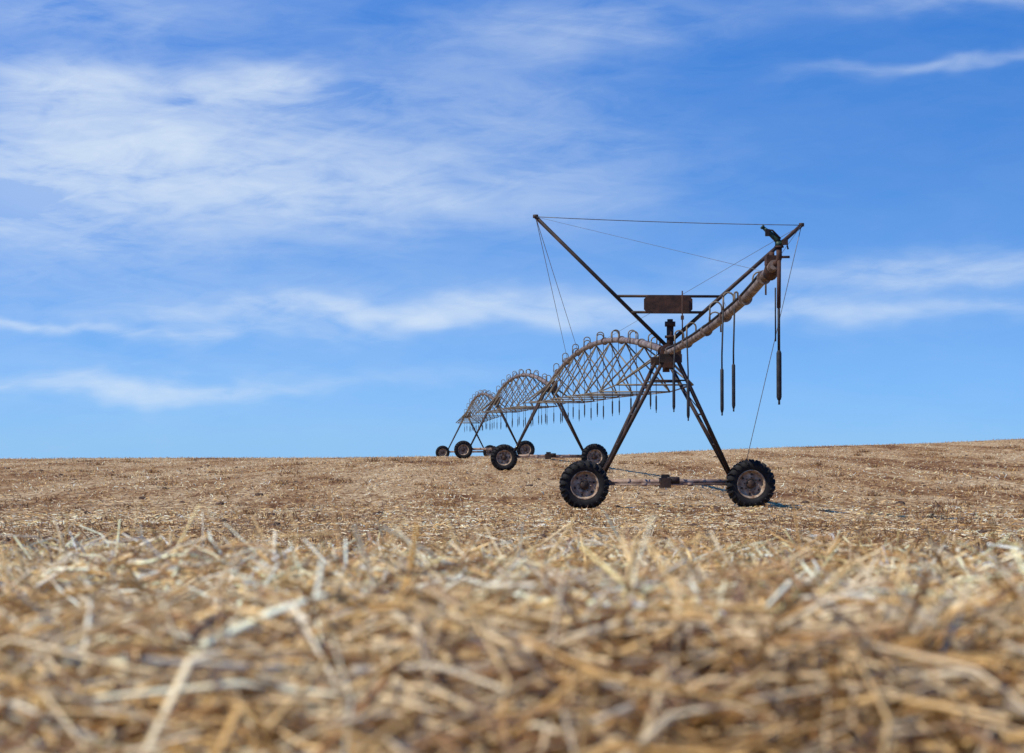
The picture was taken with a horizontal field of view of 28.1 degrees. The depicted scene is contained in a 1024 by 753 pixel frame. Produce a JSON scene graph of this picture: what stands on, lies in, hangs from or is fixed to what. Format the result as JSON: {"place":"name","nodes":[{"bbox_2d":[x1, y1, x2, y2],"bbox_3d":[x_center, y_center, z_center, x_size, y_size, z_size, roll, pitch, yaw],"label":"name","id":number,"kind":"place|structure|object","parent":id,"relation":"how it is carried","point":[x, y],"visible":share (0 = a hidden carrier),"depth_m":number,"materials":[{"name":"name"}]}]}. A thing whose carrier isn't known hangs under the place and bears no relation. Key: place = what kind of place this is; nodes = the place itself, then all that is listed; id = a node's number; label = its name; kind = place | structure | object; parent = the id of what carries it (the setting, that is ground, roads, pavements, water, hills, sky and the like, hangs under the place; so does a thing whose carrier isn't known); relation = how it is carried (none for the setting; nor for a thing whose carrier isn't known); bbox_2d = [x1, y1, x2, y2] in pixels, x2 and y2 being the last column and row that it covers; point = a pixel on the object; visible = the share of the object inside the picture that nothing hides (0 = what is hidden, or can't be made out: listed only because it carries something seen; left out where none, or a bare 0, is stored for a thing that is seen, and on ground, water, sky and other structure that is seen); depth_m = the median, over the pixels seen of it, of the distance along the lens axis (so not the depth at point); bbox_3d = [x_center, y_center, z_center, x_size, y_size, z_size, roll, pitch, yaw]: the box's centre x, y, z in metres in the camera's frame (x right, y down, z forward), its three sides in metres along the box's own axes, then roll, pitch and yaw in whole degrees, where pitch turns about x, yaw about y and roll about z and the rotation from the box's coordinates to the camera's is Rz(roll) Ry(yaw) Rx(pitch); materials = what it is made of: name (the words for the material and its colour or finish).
{"place":"outdoors","nodes":[
{"label":"outdoors","id":0,"kind":"place"},
{"bbox_2d":[473,448,514,449],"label":"tower base beam","id":1,"kind":"structure","parent":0,"point":[483,448],"depth_m":132.82,"materials":[{"name":"metal"}]},
{"bbox_2d":[0,439,1023,752],"bbox_3d":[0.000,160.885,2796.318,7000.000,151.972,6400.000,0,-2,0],"label":"harvested field","id":2,"kind":"structure","parent":0,"point":[796,481],"depth_m":68.10,"materials":[{"name":"soil"}]},
{"bbox_2d":[436,446,449,455],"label":"tower wheel tyre","id":3,"kind":"object","parent":2,"relation":"on","point":[441,447],"visible":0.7,"depth_m":173.99,"materials":[{"name":"black rubber"}]},
{"bbox_2d":[439,448,446,455],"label":"tower wheel rim","id":4,"kind":"object","parent":3,"relation":"in","point":[444,451],"visible":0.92,"depth_m":174.08,"materials":[{"name":"metal"}]},
{"bbox_2d":[448,415,483,448],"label":"tower legs","id":5,"kind":"object","parent":3,"relation":"on","point":[458,429],"visible":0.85,"depth_m":174.14,"materials":[{"name":"metal"}]},
{"bbox_2d":[456,395,505,422],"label":"span truss","id":6,"kind":"object","parent":5,"relation":"on","point":[476,412],"visible":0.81,"depth_m":151.29,"materials":[{"name":"metal"}]},
{"bbox_2d":[467,392,493,413],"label":"span pipe","id":7,"kind":"object","parent":6,"relation":"attached to","point":[486,394],"visible":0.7,"depth_m":147.75,"materials":[{"name":"grey metal"}]},
{"bbox_2d":[464,396,486,431],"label":"span drop hoses","id":8,"kind":"object","parent":7,"relation":"hanging from","point":[473,418],"visible":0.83,"depth_m":158.69,"materials":[{"name":"black rubber"}]},
{"bbox_2d":[465,390,494,409],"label":"span goosenecks","id":9,"kind":"object","parent":7,"relation":"attached to","point":[486,391],"visible":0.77,"depth_m":148.93,"materials":[{"name":"metal"}]},
{"bbox_2d":[454,441,472,458],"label":"tower wheel tyre","id":10,"kind":"object","parent":2,"relation":"on","point":[458,444],"visible":1,"depth_m":132.41,"materials":[{"name":"black rubber"}]},
{"bbox_2d":[458,444,468,454],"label":"tower wheel rim","id":11,"kind":"object","parent":10,"relation":"in","point":[465,447],"visible":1,"depth_m":132.50,"materials":[{"name":"metal"}]},
{"bbox_2d":[471,401,516,444],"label":"tower legs","id":12,"kind":"object","parent":10,"relation":"on","point":[503,417],"visible":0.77,"depth_m":132.57,"materials":[{"name":"brown metal"}]},
{"bbox_2d":[483,445,492,455],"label":"tower wheel tyre","id":13,"kind":"object","parent":2,"relation":"on","point":[484,451],"visible":0.38,"depth_m":174.24,"materials":[{"name":"black rubber"}]},
{"bbox_2d":[3,455,1001,549],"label":"soil clods","id":14,"kind":"object","parent":2,"relation":"on","point":[382,513],"visible":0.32,"depth_m":42.40,"materials":[{"name":"brown soil"}]},
{"bbox_2d":[490,444,517,470],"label":"tower wheel tyre","id":15,"kind":"object","parent":2,"relation":"on","point":[496,450],"visible":1,"depth_m":90.84,"materials":[{"name":"black rubber"}]},
{"bbox_2d":[496,450,511,465],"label":"tower wheel rim","id":16,"kind":"object","parent":15,"relation":"in","point":[500,459],"visible":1,"depth_m":90.94,"materials":[{"name":"grey metal"}]},
{"bbox_2d":[498,452,509,462],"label":"tower wheel hub","id":17,"kind":"object","parent":16,"relation":"in","point":[503,457],"visible":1,"depth_m":90.91,"materials":[{"name":"metal"}]},
{"bbox_2d":[515,387,582,450],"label":"tower legs","id":18,"kind":"object","parent":15,"relation":"on","point":[565,415],"visible":0.81,"depth_m":91.01,"materials":[{"name":"metal"}]},
{"bbox_2d":[481,376,565,412],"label":"span truss","id":19,"kind":"object","parent":18,"relation":"on","point":[518,406],"visible":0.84,"depth_m":108.81,"materials":[{"name":"metal"}]},
{"bbox_2d":[494,373,547,399],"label":"span pipe","id":20,"kind":"object","parent":19,"relation":"attached to","point":[517,376],"visible":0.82,"depth_m":107.03,"materials":[{"name":"grey metal"}]},
{"bbox_2d":[493,369,546,394],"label":"span goosenecks","id":21,"kind":"object","parent":20,"relation":"attached to","point":[525,375],"visible":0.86,"depth_m":107.35,"materials":[{"name":"grey metal"}]},
{"bbox_2d":[496,377,541,427],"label":"span drop hoses","id":22,"kind":"object","parent":21,"relation":"hanging from","point":[523,409],"visible":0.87,"depth_m":108.52,"materials":[{"name":"black rubber"}]},
{"bbox_2d":[0,507,1023,752],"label":"foreground straw","id":23,"kind":"object","parent":2,"relation":"on","point":[88,633],"visible":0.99,"depth_m":1.63,"materials":[{"name":"beige plant"}]},
{"bbox_2d":[0,499,1023,569],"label":"midfield straw","id":24,"kind":"object","parent":2,"relation":"on","point":[1004,531],"visible":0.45,"depth_m":31.04,"materials":[{"name":"beige plant"}]},
{"bbox_2d":[0,488,1023,591],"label":"dry weed stalks","id":25,"kind":"object","parent":2,"relation":"on","point":[682,549],"visible":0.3,"depth_m":3.85,"materials":[{"name":"plant"}]},
{"bbox_2d":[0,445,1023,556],"bbox_3d":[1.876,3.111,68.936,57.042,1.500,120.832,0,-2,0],"label":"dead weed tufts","id":26,"kind":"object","parent":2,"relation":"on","point":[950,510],"visible":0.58,"depth_m":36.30,"materials":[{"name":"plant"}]},
{"bbox_2d":[0,437,1023,501],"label":"stubble","id":27,"kind":"object","parent":2,"relation":"on","point":[542,482],"visible":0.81,"depth_m":79.78,"materials":[{"name":"beige plant"}]},
{"bbox_2d":[516,440,534,454],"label":"tower wheel tyre","id":28,"kind":"object","parent":2,"relation":"on","point":[529,443],"visible":0.66,"depth_m":132.69,"materials":[{"name":"black rubber"}]},
{"bbox_2d":[520,444,530,454],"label":"tower wheel rim","id":29,"kind":"object","parent":28,"relation":"in","point":[522,448],"visible":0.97,"depth_m":132.77,"materials":[{"name":"metal"}]},
{"bbox_2d":[559,460,608,507],"bbox_3d":[1.743,2.621,49.420,1.208,1.210,0.458,0,-2,0],"label":"tower wheel tyre","id":30,"kind":"object","parent":2,"relation":"on","point":[568,474],"visible":0.94,"depth_m":49.27,"materials":[{"name":"black rubber"}]},
{"bbox_2d":[570,471,598,499],"bbox_3d":[1.744,2.621,49.420,0.717,0.704,0.323,0,-2,0],"label":"tower wheel rim","id":31,"kind":"object","parent":30,"relation":"in","point":[591,477],"visible":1,"depth_m":49.36,"materials":[{"name":"grey metal"}]},
{"bbox_2d":[574,475,594,495],"bbox_3d":[1.746,2.619,49.351,0.507,0.510,0.111,0,-2,0],"label":"tower wheel hub","id":32,"kind":"object","parent":31,"relation":"attached to","point":[584,484],"visible":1,"depth_m":49.32,"materials":[{"name":"metal"}]},
{"bbox_2d":[603,354,730,474],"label":"tower legs","id":33,"kind":"object","parent":30,"relation":"on","point":[661,360],"visible":0.94,"depth_m":49.47,"materials":[{"name":"brown metal"}]},
{"bbox_2d":[530,343,693,402],"bbox_3d":[2.700,-0.062,70.637,3.867,1.896,40.382,0,-2,0],"label":"span truss","id":34,"kind":"object","parent":33,"relation":"on","point":[602,392],"visible":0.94,"depth_m":64.45,"materials":[{"name":"metal"}]},
{"bbox_2d":[548,336,660,385],"bbox_3d":[2.700,-0.528,70.651,2.270,1.318,41.617,0,-2,0],"label":"span pipe","id":35,"kind":"object","parent":34,"relation":"attached to","point":[641,342],"visible":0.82,"depth_m":64.35,"materials":[{"name":"metal"}]},
{"bbox_2d":[545,329,660,382],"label":"span goosenecks","id":36,"kind":"object","parent":35,"relation":"attached to","point":[629,335],"visible":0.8,"depth_m":60.87,"materials":[{"name":"metal"}]},
{"bbox_2d":[545,343,656,423],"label":"span drop hoses","id":37,"kind":"object","parent":36,"relation":"hanging from","point":[597,391],"visible":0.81,"depth_m":68.11,"materials":[{"name":"black rubber"}]},
{"bbox_2d":[491,275,756,396],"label":"power cable","id":38,"kind":"object","parent":34,"relation":"attached to","point":[731,303],"visible":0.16,"depth_m":41.30,"materials":[{"name":"black rubber"}]},
{"bbox_2d":[657,344,672,371],"bbox_3d":[3.751,-0.443,49.824,0.340,0.670,0.730,0,-2,-3],"label":"pipe joint","id":39,"kind":"object","parent":33,"relation":"on","point":[666,367],"visible":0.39,"depth_m":49.50,"materials":[{"name":"brown metal"}]},
{"bbox_2d":[533,214,803,353],"bbox_3d":[3.798,-2.204,49.738,6.610,3.395,0.413,0,-2,-3],"label":"mast","id":40,"kind":"object","parent":33,"relation":"attached to","point":[623,303],"visible":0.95,"depth_m":49.75,"materials":[{"name":"metal"}]},
{"bbox_2d":[644,295,692,312],"bbox_3d":[3.789,-1.752,49.692,1.180,0.430,0.060,0,-2,-3],"label":"mast plate","id":41,"kind":"object","parent":40,"relation":"attached to","point":[662,303],"visible":1,"depth_m":49.66,"materials":[{"name":"brown metal"}]},
{"bbox_2d":[536,216,801,457],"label":"stay cables","id":42,"kind":"object","parent":40,"relation":"hanging from","point":[675,250],"visible":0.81,"depth_m":49.76,"materials":[{"name":"metal"}]},
{"bbox_2d":[665,291,683,344],"bbox_3d":[3.962,-1.345,49.760,0.251,1.450,0.568,2,-3,-45],"label":"riser valve","id":43,"kind":"object","parent":40,"relation":"attached to","point":[670,326],"visible":0.83,"depth_m":49.78,"materials":[{"name":"black metal"}]},
{"bbox_2d":[664,260,776,354],"bbox_3d":[4.105,-1.218,42.753,0.256,1.084,15.432,0,-2,-3],"label":"overhang pipe","id":44,"kind":"object","parent":33,"relation":"attached to","point":[752,290],"visible":0.83,"depth_m":39.53,"materials":[{"name":"brown metal"}]},
{"bbox_2d":[674,271,766,344],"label":"overhang goosenecks","id":45,"kind":"object","parent":44,"relation":"attached to","point":[722,304],"visible":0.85,"depth_m":40.94,"materials":[{"name":"metal"}]},
{"bbox_2d":[672,288,781,420],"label":"overhang drop hoses","id":46,"kind":"object","parent":44,"relation":"attached to","point":[779,375],"visible":1,"depth_m":38.95,"materials":[{"name":"black rubber"}]},
{"bbox_2d":[763,252,776,280],"bbox_3d":[4.490,-1.907,35.463,0.250,0.473,0.420,0,-2,0],"label":"end valve","id":47,"kind":"object","parent":44,"relation":"attached to","point":[768,275],"visible":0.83,"depth_m":35.36,"materials":[{"name":"brown metal"}]},
{"bbox_2d":[773,246,789,307],"bbox_3d":[4.592,-1.696,35.040,0.257,1.060,0.316,0,-2,-12],"label":"end riser","id":48,"kind":"object","parent":44,"relation":"attached to","point":[777,261],"visible":1,"depth_m":34.92,"materials":[{"name":"metal"}]},
{"bbox_2d":[760,225,782,245],"bbox_3d":[4.433,-2.411,34.973,0.394,0.364,0.140,0,-2,0],"label":"end gun","id":49,"kind":"object","parent":48,"relation":"attached to","point":[775,238],"visible":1,"depth_m":34.92,"materials":[{"name":"metal"}]},
{"bbox_2d":[765,229,788,248],"bbox_3d":[4.520,-2.340,34.934,0.413,0.348,0.110,0,-2,0],"label":"end gun drive arm","id":50,"kind":"object","parent":49,"relation":"attached to","point":[784,241],"visible":1,"depth_m":34.88},
{"bbox_2d":[581,444,607,467],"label":"tower wheel tyre","id":51,"kind":"object","parent":2,"relation":"on","point":[588,448],"visible":0.58,"depth_m":91.09,"materials":[{"name":"black rubber"}]},
{"bbox_2d":[587,449,602,463],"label":"tower wheel rim","id":52,"kind":"object","parent":51,"relation":"in","point":[597,454],"visible":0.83,"depth_m":91.17,"materials":[{"name":"grey metal"}]},
{"bbox_2d":[725,459,775,506],"bbox_3d":[5.779,2.608,49.625,1.208,1.210,0.458,0,-2,0],"label":"tower wheel tyre","id":53,"kind":"object","parent":2,"relation":"on","point":[732,477],"visible":0.98,"depth_m":49.47,"materials":[{"name":"black rubber"}]},
{"bbox_2d":[737,470,765,498],"bbox_3d":[5.779,2.608,49.625,0.717,0.704,0.323,0,-2,0],"label":"tower wheel rim","id":54,"kind":"object","parent":53,"relation":"in","point":[761,485],"visible":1,"depth_m":49.57,"materials":[{"name":"grey metal"}]},
{"bbox_2d":[741,473,760,494],"bbox_3d":[5.780,2.606,49.555,0.486,0.521,0.110,0,-2,0],"label":"tower wheel hub","id":55,"kind":"object","parent":54,"relation":"attached to","point":[750,484],"visible":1,"depth_m":49.52,"materials":[{"name":"metal"}]},
{"bbox_2d":[0,0,1023,458],"label":"sky","id":56,"kind":"structure","parent":0,"point":[229,228],"materials":[{"name":"blue"}]},
{"bbox_2d":[517,454,581,457],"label":"tower base beam","id":57,"kind":"structure","parent":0,"point":[543,456],"depth_m":91.27,"materials":[{"name":"metal"}]},
{"bbox_2d":[545,452,555,458],"bbox_3d":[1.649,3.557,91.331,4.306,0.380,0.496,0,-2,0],"label":"tower gear motor","id":58,"kind":"object","parent":57,"relation":"attached to","point":[548,455],"visible":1,"depth_m":91.12,"materials":[{"name":"metal"}]},
{"bbox_2d":[608,479,726,485],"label":"tower base beam","id":59,"kind":"structure","parent":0,"point":[646,482],"depth_m":49.71,"materials":[{"name":"metal"}]},
{"bbox_2d":[659,474,679,487],"bbox_3d":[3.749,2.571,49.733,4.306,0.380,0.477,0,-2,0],"label":"tower gear motor","id":60,"kind":"object","parent":59,"relation":"attached to","point":[666,480],"visible":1,"depth_m":49.51,"materials":[{"name":"brown metal"}]}
]}

